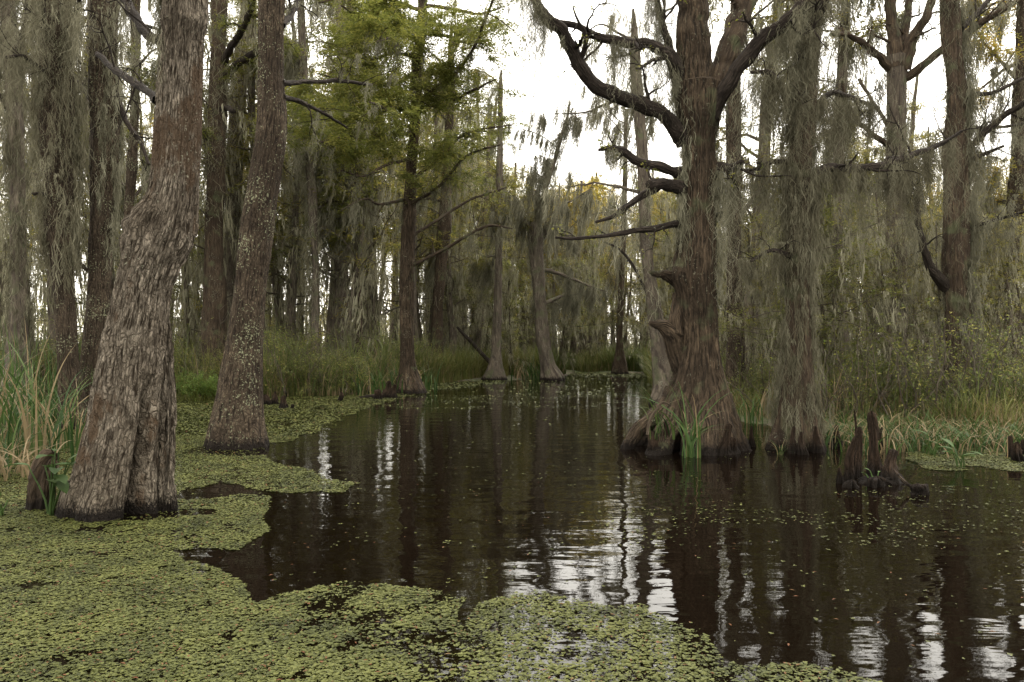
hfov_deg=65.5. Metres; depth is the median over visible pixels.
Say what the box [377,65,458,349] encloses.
leafy cypress
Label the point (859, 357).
bank shrub
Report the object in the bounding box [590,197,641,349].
pale sapling
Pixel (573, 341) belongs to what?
golden cypress
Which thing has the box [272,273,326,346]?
leafy cypress
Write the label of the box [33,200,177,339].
sapling
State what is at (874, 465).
cypress knee
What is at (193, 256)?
mossy tree
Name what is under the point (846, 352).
bank shrub
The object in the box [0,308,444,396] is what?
bank grass
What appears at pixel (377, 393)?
cypress knee
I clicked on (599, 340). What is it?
sapling
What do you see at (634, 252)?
golden cypress
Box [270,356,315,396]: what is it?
bank shrub
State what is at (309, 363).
bank shrub
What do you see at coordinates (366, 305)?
leafy cypress
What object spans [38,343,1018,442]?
ground
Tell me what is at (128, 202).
cypress tree
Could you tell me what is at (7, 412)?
reed clump
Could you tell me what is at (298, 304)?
leafy cypress
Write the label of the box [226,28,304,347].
leafy cypress
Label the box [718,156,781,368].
mossy tree
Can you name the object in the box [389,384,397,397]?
cypress knee
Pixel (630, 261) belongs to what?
bare sapling
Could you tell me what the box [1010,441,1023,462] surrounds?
cypress knee
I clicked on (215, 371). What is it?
bank shrub
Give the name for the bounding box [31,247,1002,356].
distant wood
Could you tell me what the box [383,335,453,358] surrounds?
bank shrub
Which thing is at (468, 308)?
sapling
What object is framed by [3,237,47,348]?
sapling
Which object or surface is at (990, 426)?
sedge clump
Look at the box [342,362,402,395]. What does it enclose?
grass tuft
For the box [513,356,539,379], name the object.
grass tuft
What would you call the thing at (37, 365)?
bank shrub
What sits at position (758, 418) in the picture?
grass tuft
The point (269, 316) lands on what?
sapling
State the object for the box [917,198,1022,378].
sapling
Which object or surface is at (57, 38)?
cypress tree
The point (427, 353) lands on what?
bank shrub
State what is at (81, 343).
bank shrub
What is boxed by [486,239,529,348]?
sapling
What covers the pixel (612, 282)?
mossy tree
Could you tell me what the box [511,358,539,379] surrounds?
grass tuft
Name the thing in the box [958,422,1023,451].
sedge clump
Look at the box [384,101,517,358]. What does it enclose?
mossy tree
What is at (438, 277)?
cypress tree
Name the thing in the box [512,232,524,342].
golden cypress
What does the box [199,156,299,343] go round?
sapling
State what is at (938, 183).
mossy tree
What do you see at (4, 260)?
pale sapling
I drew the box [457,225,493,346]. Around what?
sapling
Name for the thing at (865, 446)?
sedge clump
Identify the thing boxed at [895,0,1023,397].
cypress tree
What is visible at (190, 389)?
fern bush
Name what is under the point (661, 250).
golden cypress
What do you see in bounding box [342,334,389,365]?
bank shrub
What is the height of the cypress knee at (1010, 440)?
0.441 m
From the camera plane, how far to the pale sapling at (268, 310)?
34.61 m
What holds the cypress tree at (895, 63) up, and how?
on the ground at (765, 421)
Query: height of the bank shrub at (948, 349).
2.376 m
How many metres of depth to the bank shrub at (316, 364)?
21.70 m
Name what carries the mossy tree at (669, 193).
on the ground at (765, 421)
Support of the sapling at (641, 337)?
on the ground at (765, 421)
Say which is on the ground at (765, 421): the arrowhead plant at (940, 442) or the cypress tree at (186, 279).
the cypress tree at (186, 279)
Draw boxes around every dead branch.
[456,326,489,363]
[646,401,668,434]
[898,475,929,491]
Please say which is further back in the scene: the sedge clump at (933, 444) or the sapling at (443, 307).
the sapling at (443, 307)
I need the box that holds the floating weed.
[0,372,1023,681]
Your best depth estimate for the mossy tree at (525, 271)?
46.72 m
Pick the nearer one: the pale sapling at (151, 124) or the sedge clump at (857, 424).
the sedge clump at (857, 424)
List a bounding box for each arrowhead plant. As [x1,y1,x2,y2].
[0,493,22,515]
[3,448,76,515]
[905,429,956,454]
[933,438,982,467]
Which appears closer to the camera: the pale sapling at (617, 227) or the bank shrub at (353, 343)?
the bank shrub at (353, 343)
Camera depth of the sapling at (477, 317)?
33.05 m
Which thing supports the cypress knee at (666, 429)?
on the water
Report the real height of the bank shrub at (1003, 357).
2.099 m
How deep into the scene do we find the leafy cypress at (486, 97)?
56.57 m
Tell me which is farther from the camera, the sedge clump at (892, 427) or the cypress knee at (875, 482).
the sedge clump at (892, 427)
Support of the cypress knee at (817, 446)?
on the water
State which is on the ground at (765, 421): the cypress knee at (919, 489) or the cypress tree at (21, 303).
the cypress tree at (21, 303)
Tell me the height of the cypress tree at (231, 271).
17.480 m
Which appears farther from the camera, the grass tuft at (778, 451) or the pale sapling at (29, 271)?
the pale sapling at (29, 271)
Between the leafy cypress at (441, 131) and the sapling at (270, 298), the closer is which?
the sapling at (270, 298)
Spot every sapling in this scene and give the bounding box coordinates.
[0,136,44,341]
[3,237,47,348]
[6,178,75,303]
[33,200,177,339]
[44,208,174,317]
[123,57,204,331]
[170,198,240,353]
[171,226,296,337]
[173,186,206,349]
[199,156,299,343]
[243,103,287,320]
[246,140,328,355]
[265,208,309,349]
[266,162,326,334]
[279,154,325,346]
[319,143,416,353]
[386,168,425,338]
[396,258,477,330]
[397,91,466,344]
[421,229,493,336]
[423,240,486,347]
[425,230,491,353]
[426,226,494,350]
[443,236,485,350]
[443,284,477,348]
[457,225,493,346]
[459,258,561,374]
[466,245,526,353]
[475,239,530,345]
[477,179,523,349]
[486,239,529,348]
[511,185,549,347]
[513,257,616,374]
[518,183,586,353]
[551,227,633,359]
[569,262,624,349]
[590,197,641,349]
[595,232,639,350]
[600,206,659,353]
[603,237,645,292]
[604,183,638,349]
[606,249,634,349]
[614,189,640,344]
[615,267,668,355]
[620,190,725,316]
[622,281,672,355]
[624,249,667,346]
[624,257,668,368]
[648,220,726,338]
[651,194,723,280]
[651,198,745,353]
[664,222,762,340]
[668,193,779,358]
[717,211,782,386]
[718,175,931,385]
[718,217,780,366]
[719,221,862,361]
[725,209,917,391]
[751,238,832,375]
[816,216,858,314]
[820,198,870,352]
[826,193,939,391]
[826,199,870,346]
[843,202,935,358]
[845,215,990,351]
[854,204,986,378]
[892,225,990,397]
[907,204,1022,360]
[916,194,1023,367]
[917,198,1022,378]
[932,250,1003,340]
[933,193,1023,384]
[979,209,1023,367]
[990,230,1023,347]
[1002,213,1023,348]
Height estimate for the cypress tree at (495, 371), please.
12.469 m
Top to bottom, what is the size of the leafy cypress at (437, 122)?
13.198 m
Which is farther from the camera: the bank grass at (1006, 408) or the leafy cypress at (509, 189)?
the leafy cypress at (509, 189)
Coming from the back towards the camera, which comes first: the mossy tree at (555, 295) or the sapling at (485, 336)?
the mossy tree at (555, 295)
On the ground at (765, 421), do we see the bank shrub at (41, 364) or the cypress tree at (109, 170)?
the bank shrub at (41, 364)
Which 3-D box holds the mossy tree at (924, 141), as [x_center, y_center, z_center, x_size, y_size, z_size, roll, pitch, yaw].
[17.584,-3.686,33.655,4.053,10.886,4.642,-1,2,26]
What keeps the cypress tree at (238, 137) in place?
on the ground at (765, 421)
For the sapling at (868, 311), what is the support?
on the ground at (765, 421)
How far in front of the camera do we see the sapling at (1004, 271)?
16.54 m
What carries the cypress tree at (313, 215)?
on the ground at (765, 421)
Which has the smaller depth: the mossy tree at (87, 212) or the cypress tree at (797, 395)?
the cypress tree at (797, 395)
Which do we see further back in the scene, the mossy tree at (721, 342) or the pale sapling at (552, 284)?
the pale sapling at (552, 284)
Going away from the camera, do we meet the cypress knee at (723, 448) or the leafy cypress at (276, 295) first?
the cypress knee at (723, 448)
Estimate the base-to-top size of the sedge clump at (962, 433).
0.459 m
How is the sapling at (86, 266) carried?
on the ground at (765, 421)
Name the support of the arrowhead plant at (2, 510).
on the water
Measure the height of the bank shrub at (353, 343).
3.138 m
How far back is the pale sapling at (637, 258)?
61.35 m
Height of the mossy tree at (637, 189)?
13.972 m
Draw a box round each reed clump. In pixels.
[0,316,81,429]
[0,319,88,427]
[0,339,91,472]
[0,363,91,453]
[0,432,79,480]
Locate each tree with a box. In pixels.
[0,0,40,404]
[0,0,88,360]
[0,0,126,428]
[0,0,145,357]
[0,0,152,295]
[0,15,82,341]
[3,19,87,354]
[24,0,208,522]
[26,56,152,325]
[74,0,151,401]
[76,0,211,278]
[114,120,152,264]
[115,42,250,356]
[120,97,189,304]
[123,1,257,336]
[149,0,309,373]
[176,180,206,351]
[179,194,203,345]
[196,1,257,335]
[203,0,402,450]
[226,0,375,350]
[240,0,534,394]
[244,0,385,356]
[274,77,451,364]
[288,0,410,356]
[291,0,416,353]
[321,253,332,331]
[371,0,479,357]
[377,176,429,339]
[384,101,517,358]
[388,130,442,334]
[399,125,482,335]
[442,111,496,351]
[453,64,535,380]
[464,153,533,354]
[469,138,530,345]
[473,162,549,332]
[489,99,629,380]
[494,0,870,455]
[513,251,549,352]
[514,204,561,344]
[514,224,561,351]
[538,0,672,404]
[545,239,569,353]
[555,77,635,373]
[562,228,616,356]
[597,221,632,351]
[603,252,640,350]
[619,216,670,350]
[628,159,671,339]
[631,178,681,314]
[633,170,668,264]
[636,134,743,315]
[658,199,724,340]
[674,0,791,395]
[717,0,1003,451]
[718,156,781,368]
[718,159,774,353]
[784,0,922,369]
[823,0,1021,394]
[845,131,925,347]
[845,173,927,351]
[852,149,884,361]
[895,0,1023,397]
[910,126,974,356]
[912,0,1023,365]
[919,147,1023,359]
[989,164,1023,337]
[996,171,1023,292]
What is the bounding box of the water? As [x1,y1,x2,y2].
[0,373,1023,681]
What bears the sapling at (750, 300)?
on the ground at (765, 421)
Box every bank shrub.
[0,333,56,395]
[0,341,53,389]
[1,313,52,355]
[1,328,56,369]
[10,280,81,375]
[37,319,183,359]
[170,300,225,394]
[173,319,191,368]
[174,317,223,396]
[174,340,218,384]
[183,356,222,397]
[263,319,343,395]
[263,326,333,396]
[265,325,372,375]
[267,306,308,383]
[269,307,310,357]
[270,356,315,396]
[283,322,344,392]
[292,322,358,381]
[297,345,349,392]
[316,349,382,395]
[319,308,377,372]
[321,343,398,382]
[330,343,394,392]
[339,313,414,368]
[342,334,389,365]
[344,296,398,361]
[364,329,424,380]
[382,330,432,369]
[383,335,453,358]
[399,330,435,362]
[416,311,443,377]
[719,301,777,392]
[721,299,773,365]
[721,342,781,394]
[727,271,831,409]
[727,356,779,412]
[747,358,849,401]
[750,337,867,414]
[776,247,926,421]
[816,327,874,369]
[817,356,902,417]
[821,327,879,381]
[822,334,924,381]
[829,254,1020,423]
[850,311,1023,411]
[871,310,943,374]
[877,314,1019,410]
[892,269,1023,418]
[903,325,1023,408]
[942,346,1023,388]
[953,355,1023,413]
[973,286,1023,401]
[977,280,1023,386]
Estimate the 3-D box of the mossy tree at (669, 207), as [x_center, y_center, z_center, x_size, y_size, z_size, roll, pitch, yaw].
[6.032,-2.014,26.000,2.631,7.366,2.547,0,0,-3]
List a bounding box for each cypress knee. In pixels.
[263,394,271,404]
[271,391,278,403]
[279,395,288,407]
[338,392,343,400]
[373,389,381,398]
[382,381,391,397]
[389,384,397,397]
[647,431,658,450]
[663,421,668,435]
[717,423,732,455]
[730,437,736,451]
[737,438,742,449]
[748,426,755,446]
[787,426,796,453]
[797,431,808,454]
[812,426,822,452]
[831,425,841,446]
[836,468,843,483]
[842,479,859,488]
[843,435,857,481]
[854,410,856,457]
[854,426,862,477]
[865,410,882,476]
[867,476,885,487]
[878,427,882,448]
[880,449,903,484]
[909,483,928,495]
[1006,435,1012,457]
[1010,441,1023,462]
[1020,439,1023,454]
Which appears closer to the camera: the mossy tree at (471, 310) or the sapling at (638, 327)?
the sapling at (638, 327)
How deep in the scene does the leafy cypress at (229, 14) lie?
32.77 m
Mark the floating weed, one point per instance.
(124, 634)
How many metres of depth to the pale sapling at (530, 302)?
53.58 m
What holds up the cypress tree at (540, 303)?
on the ground at (765, 421)
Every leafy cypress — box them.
[201,0,307,356]
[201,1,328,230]
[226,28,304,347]
[245,60,329,333]
[271,0,405,358]
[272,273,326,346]
[299,3,387,334]
[321,62,406,355]
[327,75,394,342]
[348,173,402,345]
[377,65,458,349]
[377,146,396,334]
[378,140,417,353]
[393,120,443,346]
[395,78,473,346]
[401,66,481,337]
[421,134,481,350]
[423,104,489,347]
[443,91,534,348]
[454,110,526,356]
[464,89,490,219]
[475,114,517,352]
[708,0,886,373]
[721,13,873,360]
[883,75,942,342]
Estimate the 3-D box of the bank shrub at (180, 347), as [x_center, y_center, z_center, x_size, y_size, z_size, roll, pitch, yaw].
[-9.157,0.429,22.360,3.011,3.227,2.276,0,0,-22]
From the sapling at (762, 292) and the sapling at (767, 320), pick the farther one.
the sapling at (762, 292)
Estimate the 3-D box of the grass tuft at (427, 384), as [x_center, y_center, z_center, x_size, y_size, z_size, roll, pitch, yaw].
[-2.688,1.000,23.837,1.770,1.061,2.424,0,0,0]
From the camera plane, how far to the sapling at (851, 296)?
25.76 m
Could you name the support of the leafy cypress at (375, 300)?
on the ground at (765, 421)
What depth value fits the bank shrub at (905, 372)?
13.69 m
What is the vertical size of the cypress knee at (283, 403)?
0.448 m
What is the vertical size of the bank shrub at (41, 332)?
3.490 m
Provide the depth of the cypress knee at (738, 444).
10.86 m
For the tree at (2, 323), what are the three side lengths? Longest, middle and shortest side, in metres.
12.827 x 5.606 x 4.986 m
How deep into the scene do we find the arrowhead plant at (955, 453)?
9.47 m
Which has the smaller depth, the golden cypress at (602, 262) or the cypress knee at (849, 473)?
the cypress knee at (849, 473)
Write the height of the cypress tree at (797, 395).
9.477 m
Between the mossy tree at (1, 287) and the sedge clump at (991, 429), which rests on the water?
the sedge clump at (991, 429)
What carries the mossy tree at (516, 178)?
on the ground at (765, 421)
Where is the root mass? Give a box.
[857,475,898,485]
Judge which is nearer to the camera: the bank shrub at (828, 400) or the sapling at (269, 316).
the bank shrub at (828, 400)
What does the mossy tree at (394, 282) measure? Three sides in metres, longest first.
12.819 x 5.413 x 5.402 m
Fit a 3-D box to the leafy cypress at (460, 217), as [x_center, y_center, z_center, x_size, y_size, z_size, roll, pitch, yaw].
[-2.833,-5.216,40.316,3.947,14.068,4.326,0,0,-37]
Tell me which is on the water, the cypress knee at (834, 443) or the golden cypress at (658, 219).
the cypress knee at (834, 443)
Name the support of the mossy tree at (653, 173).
on the ground at (765, 421)
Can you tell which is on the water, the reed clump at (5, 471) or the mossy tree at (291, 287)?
the reed clump at (5, 471)
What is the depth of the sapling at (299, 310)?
34.26 m
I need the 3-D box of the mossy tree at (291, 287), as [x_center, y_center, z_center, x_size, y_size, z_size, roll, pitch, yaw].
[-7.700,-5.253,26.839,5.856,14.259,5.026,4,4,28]
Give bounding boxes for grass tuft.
[297,364,353,393]
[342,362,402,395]
[376,358,419,388]
[417,360,442,391]
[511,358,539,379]
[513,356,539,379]
[595,368,743,458]
[618,382,690,439]
[733,386,774,425]
[770,438,791,454]
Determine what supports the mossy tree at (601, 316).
on the ground at (765, 421)
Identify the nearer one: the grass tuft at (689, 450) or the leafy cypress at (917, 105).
the grass tuft at (689, 450)
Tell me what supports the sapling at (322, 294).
on the ground at (765, 421)
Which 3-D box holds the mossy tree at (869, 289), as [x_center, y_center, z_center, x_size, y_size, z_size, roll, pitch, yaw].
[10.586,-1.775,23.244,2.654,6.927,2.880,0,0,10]
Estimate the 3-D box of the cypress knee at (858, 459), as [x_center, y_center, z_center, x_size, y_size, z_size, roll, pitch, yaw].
[3.812,1.293,8.758,0.132,0.719,0.131,0,0,-35]
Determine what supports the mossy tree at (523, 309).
on the ground at (765, 421)
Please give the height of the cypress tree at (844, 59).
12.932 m
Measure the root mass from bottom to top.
0.250 m
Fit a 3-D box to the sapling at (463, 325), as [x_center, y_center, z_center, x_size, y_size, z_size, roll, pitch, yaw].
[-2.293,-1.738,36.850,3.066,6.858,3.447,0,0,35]
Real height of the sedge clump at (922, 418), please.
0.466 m
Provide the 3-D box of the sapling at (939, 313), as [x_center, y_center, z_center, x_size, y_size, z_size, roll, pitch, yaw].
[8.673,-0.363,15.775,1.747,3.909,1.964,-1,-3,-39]
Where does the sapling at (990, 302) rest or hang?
on the ground at (765, 421)
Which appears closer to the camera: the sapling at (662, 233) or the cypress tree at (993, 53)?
the cypress tree at (993, 53)
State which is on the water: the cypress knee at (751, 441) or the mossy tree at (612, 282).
the cypress knee at (751, 441)
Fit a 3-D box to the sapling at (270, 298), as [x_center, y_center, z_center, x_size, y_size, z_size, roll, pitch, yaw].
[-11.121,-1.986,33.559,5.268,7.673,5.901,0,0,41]
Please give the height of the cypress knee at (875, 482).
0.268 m
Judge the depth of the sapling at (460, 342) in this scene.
38.01 m
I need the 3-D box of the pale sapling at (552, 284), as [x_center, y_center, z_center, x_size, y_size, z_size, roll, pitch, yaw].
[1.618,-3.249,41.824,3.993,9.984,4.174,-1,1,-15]
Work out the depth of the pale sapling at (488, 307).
45.32 m
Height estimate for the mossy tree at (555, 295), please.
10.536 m
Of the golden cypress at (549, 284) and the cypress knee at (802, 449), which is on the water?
the cypress knee at (802, 449)
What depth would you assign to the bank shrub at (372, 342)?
25.65 m
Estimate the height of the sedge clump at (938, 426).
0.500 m
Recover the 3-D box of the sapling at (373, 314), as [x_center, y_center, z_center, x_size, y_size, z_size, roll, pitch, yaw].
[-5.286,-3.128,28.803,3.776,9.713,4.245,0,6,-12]
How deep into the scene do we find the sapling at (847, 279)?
30.02 m
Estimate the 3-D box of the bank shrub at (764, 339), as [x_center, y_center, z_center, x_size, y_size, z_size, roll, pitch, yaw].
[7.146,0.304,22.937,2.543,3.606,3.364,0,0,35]
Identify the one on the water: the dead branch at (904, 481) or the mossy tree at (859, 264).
the dead branch at (904, 481)
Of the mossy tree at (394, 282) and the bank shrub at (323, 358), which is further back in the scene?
the mossy tree at (394, 282)
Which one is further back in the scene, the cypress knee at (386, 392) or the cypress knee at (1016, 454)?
the cypress knee at (386, 392)
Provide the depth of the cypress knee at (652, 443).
10.55 m
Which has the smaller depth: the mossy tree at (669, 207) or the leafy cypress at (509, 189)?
the mossy tree at (669, 207)
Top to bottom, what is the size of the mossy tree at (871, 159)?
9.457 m
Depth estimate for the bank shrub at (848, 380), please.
14.43 m
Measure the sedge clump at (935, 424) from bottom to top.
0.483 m
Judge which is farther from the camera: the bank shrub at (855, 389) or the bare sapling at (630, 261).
the bare sapling at (630, 261)
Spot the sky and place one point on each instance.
(587, 162)
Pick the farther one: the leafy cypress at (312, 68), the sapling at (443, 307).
the sapling at (443, 307)
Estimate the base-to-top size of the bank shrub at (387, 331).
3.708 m
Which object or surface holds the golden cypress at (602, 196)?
on the ground at (765, 421)
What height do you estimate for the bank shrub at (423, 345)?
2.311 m
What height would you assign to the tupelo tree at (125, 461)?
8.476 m
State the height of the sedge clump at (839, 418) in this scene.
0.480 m
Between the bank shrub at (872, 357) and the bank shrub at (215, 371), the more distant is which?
the bank shrub at (215, 371)
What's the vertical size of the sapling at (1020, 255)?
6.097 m
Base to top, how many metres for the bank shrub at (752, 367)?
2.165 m
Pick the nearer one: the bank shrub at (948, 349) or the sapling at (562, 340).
the bank shrub at (948, 349)
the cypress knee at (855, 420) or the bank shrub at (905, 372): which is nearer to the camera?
the cypress knee at (855, 420)
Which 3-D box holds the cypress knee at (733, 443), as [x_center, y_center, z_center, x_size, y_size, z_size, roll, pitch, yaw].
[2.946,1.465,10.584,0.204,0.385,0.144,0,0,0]
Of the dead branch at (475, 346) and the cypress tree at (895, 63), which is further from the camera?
the dead branch at (475, 346)
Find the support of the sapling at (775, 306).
on the ground at (765, 421)
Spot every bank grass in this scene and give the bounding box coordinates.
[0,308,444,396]
[414,331,652,384]
[719,326,1023,433]
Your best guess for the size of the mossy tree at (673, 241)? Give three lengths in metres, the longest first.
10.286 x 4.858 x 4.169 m
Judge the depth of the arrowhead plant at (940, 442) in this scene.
10.53 m
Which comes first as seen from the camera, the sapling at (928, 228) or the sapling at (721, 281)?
the sapling at (928, 228)
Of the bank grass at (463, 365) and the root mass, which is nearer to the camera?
the root mass
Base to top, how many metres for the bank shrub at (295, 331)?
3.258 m
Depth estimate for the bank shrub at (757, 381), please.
15.87 m
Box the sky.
[0,0,1016,342]
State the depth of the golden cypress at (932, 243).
29.20 m
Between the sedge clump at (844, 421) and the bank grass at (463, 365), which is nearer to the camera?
the sedge clump at (844, 421)
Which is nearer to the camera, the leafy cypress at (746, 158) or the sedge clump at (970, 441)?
the sedge clump at (970, 441)
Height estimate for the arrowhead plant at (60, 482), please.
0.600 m
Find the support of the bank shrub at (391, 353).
on the ground at (765, 421)
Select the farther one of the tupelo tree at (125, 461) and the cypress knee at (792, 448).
the cypress knee at (792, 448)
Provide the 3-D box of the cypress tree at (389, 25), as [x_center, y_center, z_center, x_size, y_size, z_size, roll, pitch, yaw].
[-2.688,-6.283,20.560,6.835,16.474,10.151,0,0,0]
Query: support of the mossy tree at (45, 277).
on the ground at (765, 421)
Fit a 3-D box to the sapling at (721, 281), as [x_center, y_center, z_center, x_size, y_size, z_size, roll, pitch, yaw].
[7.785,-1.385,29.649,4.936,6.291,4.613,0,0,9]
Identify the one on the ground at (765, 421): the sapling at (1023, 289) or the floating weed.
the sapling at (1023, 289)
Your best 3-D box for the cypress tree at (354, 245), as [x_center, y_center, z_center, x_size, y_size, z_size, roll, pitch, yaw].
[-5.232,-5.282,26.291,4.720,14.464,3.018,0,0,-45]
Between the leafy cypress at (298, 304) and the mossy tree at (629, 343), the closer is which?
the leafy cypress at (298, 304)
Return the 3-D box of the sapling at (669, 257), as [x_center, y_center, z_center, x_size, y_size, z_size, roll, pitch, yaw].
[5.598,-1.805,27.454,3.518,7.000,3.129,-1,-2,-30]
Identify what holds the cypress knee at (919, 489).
on the water
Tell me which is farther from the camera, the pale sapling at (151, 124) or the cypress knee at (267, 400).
the pale sapling at (151, 124)
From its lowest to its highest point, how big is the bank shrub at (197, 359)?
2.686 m
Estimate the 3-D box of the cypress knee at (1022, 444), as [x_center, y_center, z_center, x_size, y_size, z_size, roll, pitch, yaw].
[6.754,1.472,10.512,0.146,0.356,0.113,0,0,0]
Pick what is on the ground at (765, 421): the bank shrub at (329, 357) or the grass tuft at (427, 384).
the bank shrub at (329, 357)
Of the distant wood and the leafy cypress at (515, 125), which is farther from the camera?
the distant wood
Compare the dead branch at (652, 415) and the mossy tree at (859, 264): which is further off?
the mossy tree at (859, 264)
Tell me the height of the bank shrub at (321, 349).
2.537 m
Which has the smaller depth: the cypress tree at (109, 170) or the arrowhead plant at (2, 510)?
the arrowhead plant at (2, 510)
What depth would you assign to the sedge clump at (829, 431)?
11.66 m
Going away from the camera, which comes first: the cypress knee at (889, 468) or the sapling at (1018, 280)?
the cypress knee at (889, 468)
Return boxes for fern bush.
[175,367,215,401]
[185,370,217,400]
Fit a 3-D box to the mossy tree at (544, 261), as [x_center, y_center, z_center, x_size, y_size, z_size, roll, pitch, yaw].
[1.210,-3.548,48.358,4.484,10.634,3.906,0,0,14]
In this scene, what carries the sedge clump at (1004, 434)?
on the water
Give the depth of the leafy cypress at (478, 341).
38.61 m
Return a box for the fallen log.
[356,393,389,397]
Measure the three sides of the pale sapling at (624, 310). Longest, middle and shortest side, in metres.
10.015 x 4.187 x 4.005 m
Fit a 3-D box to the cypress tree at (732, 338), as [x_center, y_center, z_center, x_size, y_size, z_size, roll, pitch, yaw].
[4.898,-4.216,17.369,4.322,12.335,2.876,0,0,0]
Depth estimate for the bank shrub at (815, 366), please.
15.73 m
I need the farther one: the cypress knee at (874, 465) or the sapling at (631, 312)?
the sapling at (631, 312)
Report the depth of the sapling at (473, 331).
39.79 m
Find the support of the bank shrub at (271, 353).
on the ground at (765, 421)
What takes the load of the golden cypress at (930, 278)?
on the ground at (765, 421)
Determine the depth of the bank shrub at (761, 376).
16.18 m
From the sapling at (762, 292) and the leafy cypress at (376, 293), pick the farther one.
the leafy cypress at (376, 293)
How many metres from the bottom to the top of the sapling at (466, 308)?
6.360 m
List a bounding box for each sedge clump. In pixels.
[819,403,853,422]
[819,409,901,431]
[821,414,900,446]
[825,415,924,451]
[825,417,957,454]
[826,411,903,437]
[827,415,963,448]
[830,412,932,442]
[831,409,908,436]
[835,405,931,421]
[841,405,925,435]
[842,407,958,430]
[868,418,1017,459]
[885,417,1002,456]
[886,409,987,441]
[894,410,987,439]
[898,409,1022,441]
[904,420,1023,457]
[910,415,1018,448]
[912,410,1022,429]
[922,413,1023,440]
[945,417,1023,445]
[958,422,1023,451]
[982,420,1023,448]
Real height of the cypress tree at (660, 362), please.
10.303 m
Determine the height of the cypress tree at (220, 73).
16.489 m
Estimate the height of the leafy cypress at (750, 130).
13.112 m
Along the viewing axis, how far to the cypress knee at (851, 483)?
8.13 m
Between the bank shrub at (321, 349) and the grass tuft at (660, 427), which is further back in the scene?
the bank shrub at (321, 349)
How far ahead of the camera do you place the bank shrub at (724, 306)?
17.80 m
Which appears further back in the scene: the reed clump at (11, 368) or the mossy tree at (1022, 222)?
the mossy tree at (1022, 222)
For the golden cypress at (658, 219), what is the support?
on the ground at (765, 421)
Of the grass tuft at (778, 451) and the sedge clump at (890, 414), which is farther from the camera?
the sedge clump at (890, 414)
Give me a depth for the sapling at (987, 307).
28.82 m
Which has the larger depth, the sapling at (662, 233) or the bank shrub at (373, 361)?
the sapling at (662, 233)
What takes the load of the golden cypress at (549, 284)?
on the ground at (765, 421)
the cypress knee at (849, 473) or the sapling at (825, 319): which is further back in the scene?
the sapling at (825, 319)
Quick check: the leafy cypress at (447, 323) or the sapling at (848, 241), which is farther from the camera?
the leafy cypress at (447, 323)
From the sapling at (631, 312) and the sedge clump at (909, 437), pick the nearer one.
the sedge clump at (909, 437)
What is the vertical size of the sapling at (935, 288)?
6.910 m
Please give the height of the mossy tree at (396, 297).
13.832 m
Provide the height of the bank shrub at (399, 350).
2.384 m
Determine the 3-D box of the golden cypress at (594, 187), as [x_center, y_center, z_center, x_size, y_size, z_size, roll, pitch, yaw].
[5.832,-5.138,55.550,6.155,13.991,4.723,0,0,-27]
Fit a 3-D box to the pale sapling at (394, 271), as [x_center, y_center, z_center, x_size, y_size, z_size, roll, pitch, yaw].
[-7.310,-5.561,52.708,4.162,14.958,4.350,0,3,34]
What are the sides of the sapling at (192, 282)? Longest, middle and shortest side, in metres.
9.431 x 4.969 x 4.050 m
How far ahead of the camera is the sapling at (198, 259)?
30.31 m
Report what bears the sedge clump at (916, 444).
on the water
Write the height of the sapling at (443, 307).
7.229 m
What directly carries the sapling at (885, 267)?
on the ground at (765, 421)
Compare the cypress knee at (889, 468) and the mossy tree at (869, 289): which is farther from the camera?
the mossy tree at (869, 289)
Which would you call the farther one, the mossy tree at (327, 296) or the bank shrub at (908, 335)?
the mossy tree at (327, 296)
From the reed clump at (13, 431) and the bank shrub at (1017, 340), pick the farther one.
the bank shrub at (1017, 340)
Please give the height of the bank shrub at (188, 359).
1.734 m
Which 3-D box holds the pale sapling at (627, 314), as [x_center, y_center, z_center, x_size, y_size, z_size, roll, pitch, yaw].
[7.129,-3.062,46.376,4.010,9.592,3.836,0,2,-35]
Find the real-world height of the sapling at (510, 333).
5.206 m
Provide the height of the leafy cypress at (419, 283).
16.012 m
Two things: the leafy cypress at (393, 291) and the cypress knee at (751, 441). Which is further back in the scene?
the leafy cypress at (393, 291)
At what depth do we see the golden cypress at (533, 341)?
42.16 m
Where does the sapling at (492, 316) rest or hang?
on the ground at (765, 421)
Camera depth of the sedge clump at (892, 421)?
12.69 m
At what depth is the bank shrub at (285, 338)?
22.92 m
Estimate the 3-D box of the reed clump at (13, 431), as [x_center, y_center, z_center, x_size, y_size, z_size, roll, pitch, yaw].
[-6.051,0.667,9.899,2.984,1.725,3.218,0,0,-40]
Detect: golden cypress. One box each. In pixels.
[512,204,567,350]
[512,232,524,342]
[523,187,595,351]
[527,239,561,335]
[546,177,611,355]
[551,179,625,355]
[571,170,635,342]
[580,172,637,338]
[598,190,625,346]
[614,194,671,348]
[617,198,654,331]
[624,191,668,350]
[636,205,671,319]
[909,192,941,356]
[911,204,941,365]
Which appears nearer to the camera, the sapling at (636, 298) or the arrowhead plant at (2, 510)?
the arrowhead plant at (2, 510)
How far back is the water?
5.90 m
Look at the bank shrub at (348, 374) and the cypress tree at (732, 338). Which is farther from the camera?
the bank shrub at (348, 374)
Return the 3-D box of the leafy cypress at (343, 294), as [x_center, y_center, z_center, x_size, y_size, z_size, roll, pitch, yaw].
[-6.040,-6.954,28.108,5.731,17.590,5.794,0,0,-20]
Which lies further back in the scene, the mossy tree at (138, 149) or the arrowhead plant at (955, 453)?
the mossy tree at (138, 149)
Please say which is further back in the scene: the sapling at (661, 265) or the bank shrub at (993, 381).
the sapling at (661, 265)

